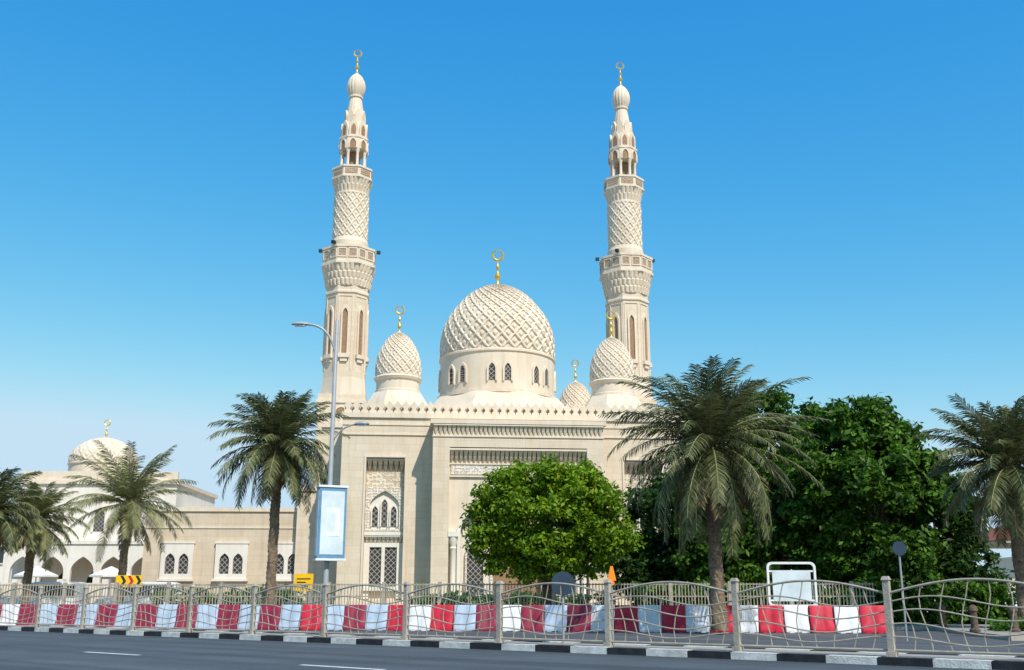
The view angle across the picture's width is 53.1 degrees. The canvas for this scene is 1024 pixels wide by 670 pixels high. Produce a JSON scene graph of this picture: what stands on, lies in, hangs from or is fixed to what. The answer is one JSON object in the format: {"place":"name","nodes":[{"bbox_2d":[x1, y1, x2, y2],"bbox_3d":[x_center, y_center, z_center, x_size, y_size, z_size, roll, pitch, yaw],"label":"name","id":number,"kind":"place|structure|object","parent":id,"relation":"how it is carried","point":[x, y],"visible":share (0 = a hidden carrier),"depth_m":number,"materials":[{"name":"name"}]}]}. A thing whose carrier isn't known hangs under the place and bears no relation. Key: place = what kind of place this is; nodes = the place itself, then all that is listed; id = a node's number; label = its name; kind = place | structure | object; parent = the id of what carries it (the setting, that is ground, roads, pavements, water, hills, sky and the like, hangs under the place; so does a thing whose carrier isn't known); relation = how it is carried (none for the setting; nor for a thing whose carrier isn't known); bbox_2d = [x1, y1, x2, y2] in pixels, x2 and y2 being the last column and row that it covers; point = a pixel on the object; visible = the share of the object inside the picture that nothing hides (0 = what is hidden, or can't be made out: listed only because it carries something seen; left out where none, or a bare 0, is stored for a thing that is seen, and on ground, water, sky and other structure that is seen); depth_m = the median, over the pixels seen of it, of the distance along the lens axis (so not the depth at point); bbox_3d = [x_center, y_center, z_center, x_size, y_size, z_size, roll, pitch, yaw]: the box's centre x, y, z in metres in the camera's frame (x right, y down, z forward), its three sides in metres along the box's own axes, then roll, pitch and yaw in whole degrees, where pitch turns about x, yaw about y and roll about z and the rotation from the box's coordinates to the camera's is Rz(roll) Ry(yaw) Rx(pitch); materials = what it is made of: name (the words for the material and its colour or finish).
{"place":"outdoors","nodes":[
{"label":"outdoors","id":0,"kind":"place"},
{"bbox_2d":[0,545,11,582],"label":"background building","id":1,"kind":"structure","parent":0,"point":[1,558],"depth_m":97.63,"materials":[{"name":"paint"}]},
{"bbox_2d":[0,420,217,582],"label":"domed building","id":2,"kind":"structure","parent":0,"point":[78,564],"depth_m":78.94,"materials":[{"name":"stone"}]},
{"bbox_2d":[141,507,296,604],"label":"mosque annex","id":3,"kind":"object","parent":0,"point":[217,545],"visible":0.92,"depth_m":64.32,"materials":[{"name":"beige stone"}]},
{"bbox_2d":[216,588,298,603],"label":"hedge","id":4,"kind":"object","parent":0,"point":[261,594],"visible":0.02,"depth_m":58.20,"materials":[{"name":"green plant"}]},
{"bbox_2d":[0,630,989,669],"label":"road","id":5,"kind":"structure","parent":0,"point":[25,650],"depth_m":21.16,"materials":[{"name":"grey asphalt"}]},
{"bbox_2d":[91,652,133,654],"bbox_3d":[-8.986,7.146,22.980,2.200,0.001,0.140,-11,-18,37],"label":"lane marking","id":6,"kind":"object","parent":5,"relation":"on","point":[112,653],"visible":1,"depth_m":22.96,"materials":[{"name":"white paint"}]},
{"bbox_2d":[308,665,386,669],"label":"lane marking","id":7,"kind":"object","parent":5,"relation":"on","point":[347,667],"visible":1,"depth_m":18.40,"materials":[{"name":"white paint"}]},
{"bbox_2d":[0,0,1023,590],"label":"sky","id":8,"kind":"structure","parent":0,"point":[833,195],"materials":[{"name":"blue"}]},
{"bbox_2d":[184,629,1023,655],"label":"road","id":9,"kind":"structure","parent":0,"point":[880,642],"depth_m":31.35,"materials":[{"name":"grey asphalt"}]},
{"bbox_2d":[0,604,20,624],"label":"traffic barrier","id":10,"kind":"object","parent":9,"relation":"on","point":[15,609],"visible":0.44,"depth_m":41.59,"materials":[{"name":"white plastic"}]},
{"bbox_2d":[16,604,36,624],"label":"traffic barrier","id":11,"kind":"object","parent":9,"relation":"on","point":[22,612],"visible":0.41,"depth_m":41.39,"materials":[{"name":"red plastic"}]},
{"bbox_2d":[39,604,58,623],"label":"traffic barrier","id":12,"kind":"object","parent":9,"relation":"on","point":[52,616],"visible":0.39,"depth_m":41.29,"materials":[{"name":"plastic"}]},
{"bbox_2d":[55,604,78,625],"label":"traffic barrier","id":13,"kind":"object","parent":9,"relation":"on","point":[64,613],"visible":0.49,"depth_m":41.09,"materials":[{"name":"red plastic"}]},
{"bbox_2d":[74,604,98,626],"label":"traffic barrier","id":14,"kind":"object","parent":9,"relation":"on","point":[90,614],"visible":0.36,"depth_m":40.91,"materials":[{"name":"plastic"}]},
{"bbox_2d":[94,604,117,626],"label":"traffic barrier","id":15,"kind":"object","parent":9,"relation":"on","point":[107,612],"visible":0.6,"depth_m":40.85,"materials":[{"name":"red plastic"}]},
{"bbox_2d":[115,604,137,627],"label":"traffic barrier","id":16,"kind":"object","parent":9,"relation":"on","point":[121,612],"visible":0.42,"depth_m":40.65,"materials":[{"name":"plastic"}]},
{"bbox_2d":[136,604,158,628],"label":"traffic barrier","id":17,"kind":"object","parent":9,"relation":"on","point":[141,615],"visible":0.56,"depth_m":40.52,"materials":[{"name":"red plastic"}]},
{"bbox_2d":[155,604,177,628],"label":"traffic barrier","id":18,"kind":"object","parent":9,"relation":"on","point":[167,613],"visible":0.68,"depth_m":40.42,"materials":[{"name":"plastic"}]},
{"bbox_2d":[174,605,197,627],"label":"traffic barrier","id":19,"kind":"object","parent":9,"relation":"on","point":[180,618],"visible":0.39,"depth_m":40.20,"materials":[{"name":"red plastic"}]},
{"bbox_2d":[195,605,218,629],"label":"traffic barrier","id":20,"kind":"object","parent":9,"relation":"on","point":[211,613],"visible":0.65,"depth_m":40.05,"materials":[{"name":"plastic"}]},
{"bbox_2d":[216,605,239,628],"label":"traffic barrier","id":21,"kind":"object","parent":9,"relation":"on","point":[228,614],"visible":0.76,"depth_m":39.94,"materials":[{"name":"red plastic"}]},
{"bbox_2d":[237,605,260,629],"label":"traffic barrier","id":22,"kind":"object","parent":9,"relation":"on","point":[244,619],"visible":0.59,"depth_m":39.81,"materials":[{"name":"plastic"}]},
{"bbox_2d":[258,605,280,629],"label":"traffic barrier","id":23,"kind":"object","parent":9,"relation":"on","point":[270,610],"visible":0.72,"depth_m":39.66,"materials":[{"name":"red plastic"}]},
{"bbox_2d":[278,605,301,629],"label":"traffic barrier","id":24,"kind":"object","parent":9,"relation":"on","point":[286,616],"visible":0.73,"depth_m":39.47,"materials":[{"name":"plastic"}]},
{"bbox_2d":[300,605,321,629],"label":"traffic barrier","id":25,"kind":"object","parent":9,"relation":"on","point":[305,615],"visible":0.73,"depth_m":39.31,"materials":[{"name":"red plastic"}]},
{"bbox_2d":[291,318,369,604],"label":"street lamp","id":26,"kind":"object","parent":9,"relation":"on","point":[330,531],"visible":0.85,"depth_m":40.25,"materials":[{"name":"white metal"}]},
{"bbox_2d":[327,605,344,629],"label":"traffic barrier","id":27,"kind":"object","parent":9,"relation":"on","point":[332,619],"visible":0.55,"depth_m":39.15,"materials":[{"name":"plastic"}]},
{"bbox_2d":[343,605,366,629],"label":"traffic barrier","id":28,"kind":"object","parent":9,"relation":"on","point":[360,615],"visible":0.73,"depth_m":39.09,"materials":[{"name":"red plastic"}]},
{"bbox_2d":[365,605,388,630],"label":"traffic barrier","id":29,"kind":"object","parent":9,"relation":"on","point":[372,617],"visible":0.74,"depth_m":38.94,"materials":[{"name":"plastic"}]},
{"bbox_2d":[386,605,409,630],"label":"traffic barrier","id":30,"kind":"object","parent":9,"relation":"on","point":[393,622],"visible":0.62,"depth_m":38.80,"materials":[{"name":"red plastic"}]},
{"bbox_2d":[409,605,431,630],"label":"traffic barrier","id":31,"kind":"object","parent":9,"relation":"on","point":[421,620],"visible":0.76,"depth_m":38.58,"materials":[{"name":"white plastic"}]},
{"bbox_2d":[430,605,453,630],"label":"traffic barrier","id":32,"kind":"object","parent":9,"relation":"on","point":[437,613],"visible":0.73,"depth_m":38.45,"materials":[{"name":"red plastic"}]},
{"bbox_2d":[454,605,476,630],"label":"traffic barrier","id":33,"kind":"object","parent":9,"relation":"on","point":[460,618],"visible":0.72,"depth_m":38.31,"materials":[{"name":"plastic"}]},
{"bbox_2d":[476,605,495,630],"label":"traffic barrier","id":34,"kind":"object","parent":9,"relation":"on","point":[485,624],"visible":0.67,"depth_m":38.21,"materials":[{"name":"red plastic"}]},
{"bbox_2d":[503,605,521,630],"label":"traffic barrier","id":35,"kind":"object","parent":9,"relation":"on","point":[507,622],"visible":0.6,"depth_m":38.06,"materials":[{"name":"white plastic"}]},
{"bbox_2d":[521,605,544,631],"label":"traffic barrier","id":36,"kind":"object","parent":9,"relation":"on","point":[536,615],"visible":0.73,"depth_m":37.85,"materials":[{"name":"red plastic"}]},
{"bbox_2d":[544,605,567,631],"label":"traffic barrier","id":37,"kind":"object","parent":9,"relation":"on","point":[550,618],"visible":0.75,"depth_m":37.74,"materials":[{"name":"plastic"}]},
{"bbox_2d":[567,605,590,631],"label":"traffic barrier","id":38,"kind":"object","parent":9,"relation":"on","point":[579,619],"visible":0.84,"depth_m":37.55,"materials":[{"name":"red plastic"}]},
{"bbox_2d":[590,605,614,631],"bbox_3d":[3.321,10.408,37.619,0.840,0.940,0.580,-4,-15,15],"label":"traffic barrier","id":39,"kind":"object","parent":9,"relation":"on","point":[594,625],"visible":0.53,"depth_m":37.54,"materials":[{"name":"white plastic"}]},
{"bbox_2d":[608,566,615,640],"bbox_3d":[2.520,6.806,25.716,0.220,1.960,0.180,0,-14,0],"label":"warning beacon","id":40,"kind":"object","parent":9,"relation":"on","point":[611,576],"visible":0.61,"depth_m":25.82,"materials":[{"name":"grey paint"}]},
{"bbox_2d":[614,605,637,631],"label":"traffic barrier","id":41,"kind":"object","parent":9,"relation":"on","point":[629,624],"visible":0.81,"depth_m":37.29,"materials":[{"name":"red plastic"}]},
{"bbox_2d":[638,605,661,631],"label":"traffic barrier","id":42,"kind":"object","parent":9,"relation":"on","point":[651,616],"visible":0.85,"depth_m":37.17,"materials":[{"name":"white plastic"}]},
{"bbox_2d":[661,605,685,631],"bbox_3d":[5.862,10.281,37.122,0.840,0.940,0.580,-1,-14,3],"label":"traffic barrier","id":43,"kind":"object","parent":9,"relation":"on","point":[668,621],"visible":0.89,"depth_m":36.99,"materials":[{"name":"red plastic"}]},
{"bbox_2d":[685,605,709,632],"bbox_3d":[6.712,10.252,37.006,0.840,0.940,0.580,-3,-15,13],"label":"traffic barrier","id":44,"kind":"object","parent":9,"relation":"on","point":[700,621],"visible":0.79,"depth_m":36.87,"materials":[{"name":"white plastic"}]},
{"bbox_2d":[597,354,830,630],"bbox_3d":[6.747,5.452,35.774,7.273,9.369,7.614,10,-17,-33],"label":"palm tree","id":45,"kind":"object","parent":9,"relation":"on","point":[710,460],"visible":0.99,"depth_m":35.30,"materials":[{"name":"green plant"}]},
{"bbox_2d":[710,605,732,632],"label":"traffic barrier","id":46,"kind":"object","parent":9,"relation":"on","point":[730,618],"visible":0.21,"depth_m":36.60,"materials":[{"name":"red plastic"}]},
{"bbox_2d":[740,605,759,632],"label":"traffic barrier","id":47,"kind":"object","parent":9,"relation":"on","point":[750,627],"visible":0.6,"depth_m":36.55,"materials":[{"name":"white plastic"}]},
{"bbox_2d":[758,605,783,632],"bbox_3d":[9.256,10.143,36.581,0.840,0.940,0.580,-3,-15,11],"label":"traffic barrier","id":48,"kind":"object","parent":9,"relation":"on","point":[771,615],"visible":0.87,"depth_m":36.45,"materials":[{"name":"red plastic"}]},
{"bbox_2d":[766,562,817,605],"bbox_3d":[10.250,9.494,37.414,1.800,2.350,0.100,0,-14,0],"label":"notice board","id":49,"kind":"object","parent":9,"relation":"on","point":[793,589],"visible":0.78,"depth_m":37.49,"materials":[{"name":"white paint"}]},
{"bbox_2d":[783,605,809,632],"bbox_3d":[10.114,10.101,36.417,0.840,0.940,0.580,-2,-14,8],"label":"traffic barrier","id":50,"kind":"object","parent":9,"relation":"on","point":[802,620],"visible":0.85,"depth_m":36.29,"materials":[{"name":"white plastic"}]},
{"bbox_2d":[808,605,835,632],"bbox_3d":[10.957,10.057,36.244,0.840,0.940,0.580,0,-14,2],"label":"traffic barrier","id":51,"kind":"object","parent":9,"relation":"on","point":[825,625],"visible":0.76,"depth_m":36.12,"materials":[{"name":"red plastic"}]},
{"bbox_2d":[833,605,860,632],"bbox_3d":[11.793,10.016,36.086,0.840,0.940,0.580,-2,-14,6],"label":"traffic barrier","id":52,"kind":"object","parent":9,"relation":"on","point":[847,624],"visible":0.66,"depth_m":35.95,"materials":[{"name":"white plastic"}]},
{"bbox_2d":[858,605,885,633],"bbox_3d":[12.648,9.979,35.940,0.840,0.940,0.580,-2,-14,8],"label":"traffic barrier","id":53,"kind":"object","parent":9,"relation":"on","point":[868,620],"visible":0.77,"depth_m":35.81,"materials":[{"name":"red plastic"}]},
{"bbox_2d":[892,541,907,640],"bbox_3d":[11.100,7.262,29.093,0.400,2.750,0.090,0,-14,0],"label":"round traffic sign","id":54,"kind":"object","parent":9,"relation":"on","point":[898,548],"visible":0.95,"depth_m":29.31,"materials":[{"name":"grey metal"}]},
{"bbox_2d":[894,616,1023,640],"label":"pavement","id":55,"kind":"structure","parent":0,"point":[967,627],"depth_m":36.87,"materials":[{"name":"grey concrete"}]},
{"bbox_2d":[0,466,55,552],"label":"palm tree","id":56,"kind":"object","parent":55,"relation":"on","point":[6,500],"visible":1,"depth_m":51.74,"materials":[{"name":"green plant"}]},
{"bbox_2d":[13,566,57,581],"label":"patio umbrella","id":57,"kind":"object","parent":55,"relation":"on","point":[38,571],"visible":0.78,"depth_m":62.64,"materials":[{"name":"white fabric"}]},
{"bbox_2d":[0,582,88,603],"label":"parked car","id":58,"kind":"object","parent":55,"relation":"on","point":[57,583],"visible":0.09,"depth_m":58.99,"materials":[{"name":"white paint"}]},
{"bbox_2d":[0,481,89,603],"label":"palm tree","id":59,"kind":"object","parent":55,"relation":"on","point":[41,540],"visible":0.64,"depth_m":56.64,"materials":[{"name":"green plant"}]},
{"bbox_2d":[0,579,113,602],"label":"boundary wall","id":60,"kind":"structure","parent":55,"relation":"on","point":[104,581],"depth_m":67.93,"materials":[{"name":"stone"}]},
{"bbox_2d":[89,566,129,597],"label":"patio umbrella","id":61,"kind":"object","parent":55,"relation":"on","point":[111,571],"visible":0.73,"depth_m":63.02,"materials":[{"name":"white fabric"}]},
{"bbox_2d":[116,575,141,587],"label":"chevron sign","id":62,"kind":"object","parent":55,"relation":"on","point":[128,579],"visible":0.66,"depth_m":48.64,"materials":[{"name":"yellow metal"}]},
{"bbox_2d":[94,582,182,603],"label":"parked car","id":63,"kind":"object","parent":55,"relation":"on","point":[142,593],"visible":0.04,"depth_m":59.85,"materials":[{"name":"white paint"}]},
{"bbox_2d":[205,389,349,604],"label":"palm tree","id":64,"kind":"object","parent":55,"relation":"on","point":[278,456],"visible":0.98,"depth_m":44.38,"materials":[{"name":"green plant"}]},
{"bbox_2d":[294,574,313,604],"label":"yellow warning sign","id":65,"kind":"object","parent":55,"relation":"on","point":[303,578],"visible":0.72,"depth_m":45.22,"materials":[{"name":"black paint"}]},
{"bbox_2d":[0,581,874,618],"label":"boundary fence","id":66,"kind":"object","parent":55,"relation":"on","point":[384,596],"visible":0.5,"depth_m":43.31,"materials":[{"name":"grey metal"}]},
{"bbox_2d":[293,50,687,616],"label":"mosque","id":67,"kind":"structure","parent":55,"relation":"on","point":[409,465],"depth_m":66.06,"materials":[{"name":"stone"}]},
{"bbox_2d":[459,451,647,604],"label":"ficus tree","id":68,"kind":"object","parent":55,"relation":"on","point":[580,507],"visible":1,"depth_m":42.08,"materials":[{"name":"green plant"}]},
{"bbox_2d":[630,577,1017,624],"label":"shrub bed","id":69,"kind":"object","parent":55,"relation":"on","point":[980,592],"visible":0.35,"depth_m":42.64,"materials":[{"name":"green plant"}]},
{"bbox_2d":[769,392,955,599],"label":"broadleaf tree","id":70,"kind":"object","parent":55,"relation":"on","point":[868,440],"visible":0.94,"depth_m":44.40,"materials":[{"name":"green plant"}]},
{"bbox_2d":[937,604,947,627],"bbox_3d":[16.000,10.439,38.102,0.340,0.860,0.340,0,-14,0],"label":"bollard","id":71,"kind":"object","parent":55,"relation":"on","point":[943,607],"visible":0.77,"depth_m":38.02,"materials":[{"name":"brown stone"}]},
{"bbox_2d":[911,393,1023,622],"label":"palm tree","id":72,"kind":"object","parent":55,"relation":"on","point":[1000,450],"visible":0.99,"depth_m":37.47,"materials":[{"name":"green plant"}]},
{"bbox_2d":[968,605,980,631],"bbox_3d":[15.000,9.200,33.258,0.340,0.860,0.340,0,-14,0],"label":"bollard","id":73,"kind":"object","parent":55,"relation":"on","point":[973,610],"visible":1,"depth_m":33.17,"materials":[{"name":"brown stone"}]},
{"bbox_2d":[972,525,1023,568],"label":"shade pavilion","id":74,"kind":"structure","parent":55,"relation":"on","point":[990,534],"depth_m":57.07,"materials":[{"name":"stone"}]},
{"bbox_2d":[984,616,1023,630],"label":"shrub bed","id":75,"kind":"object","parent":55,"relation":"on","point":[999,626],"visible":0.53,"depth_m":34.26,"materials":[{"name":"green plant"}]},
{"bbox_2d":[1008,605,1020,631],"bbox_3d":[16.200,9.150,33.064,0.340,0.860,0.340,0,-14,0],"label":"bollard","id":76,"kind":"object","parent":55,"relation":"on","point":[1015,627],"visible":0.72,"depth_m":32.98,"materials":[{"name":"brown stone"}]},
{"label":"lawn","id":77,"kind":"structure","parent":55,"relation":"on","visible":0},
{"bbox_2d":[56,440,196,603],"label":"palm tree","id":78,"kind":"object","parent":77,"relation":"on","point":[128,486],"visible":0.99,"depth_m":54.05,"materials":[{"name":"green plant"}]},
{"bbox_2d":[148,586,307,604],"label":"hedge","id":79,"kind":"object","parent":77,"relation":"on","point":[226,597],"visible":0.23,"depth_m":54.04,"materials":[{"name":"green plant"}]},
{"bbox_2d":[411,590,616,604],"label":"shrub bed","id":80,"kind":"object","parent":77,"relation":"on","point":[523,600],"visible":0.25,"depth_m":50.53,"materials":[{"name":"green plant"}]},
{"bbox_2d":[607,466,704,604],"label":"broadleaf tree","id":81,"kind":"object","parent":77,"relation":"on","point":[650,562],"visible":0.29,"depth_m":48.85,"materials":[{"name":"green plant"}]},
{"bbox_2d":[664,384,860,587],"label":"broadleaf tree","id":82,"kind":"object","parent":77,"relation":"on","point":[750,567],"visible":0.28,"depth_m":46.19,"materials":[{"name":"green plant"}]},
{"bbox_2d":[729,443,909,587],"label":"broadleaf tree","id":83,"kind":"object","parent":77,"relation":"on","point":[776,505],"visible":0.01,"depth_m":52.66,"materials":[{"name":"green plant"}]},
{"bbox_2d":[877,456,1015,605],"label":"broadleaf tree","id":84,"kind":"object","parent":77,"relation":"on","point":[964,542],"visible":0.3,"depth_m":44.19,"materials":[{"name":"green plant"}]},
{"bbox_2d":[989,557,1014,578],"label":"background building","id":85,"kind":"structure","parent":0,"point":[1006,563],"depth_m":124.00,"materials":[{"name":"paint"}]},
{"label":"ground","id":86,"kind":"structure","parent":0,"visible":0},
{"bbox_2d":[0,625,1023,669],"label":"kerb","id":87,"kind":"structure","parent":86,"relation":"on","point":[926,662],"depth_m":23.00,"materials":[{"name":"white paint"}]},
{"bbox_2d":[0,625,1023,660],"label":"median strip","id":88,"kind":"object","parent":86,"relation":"on","point":[767,650],"depth_m":23.96,"materials":[{"name":"grey concrete"}]},
{"bbox_2d":[0,576,1023,656],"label":"median fence","id":89,"kind":"object","parent":88,"relation":"on","point":[739,646],"visible":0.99,"depth_m":24.30,"materials":[{"name":"metal"}]},
{"bbox_2d":[551,571,574,643],"bbox_3d":[1.250,6.653,25.017,0.580,1.710,0.090,0,-14,0],"label":"round traffic sign","id":90,"kind":"object","parent":88,"relation":"on","point":[563,577],"visible":0.91,"depth_m":25.09,"materials":[{"name":"grey metal"}]}
]}

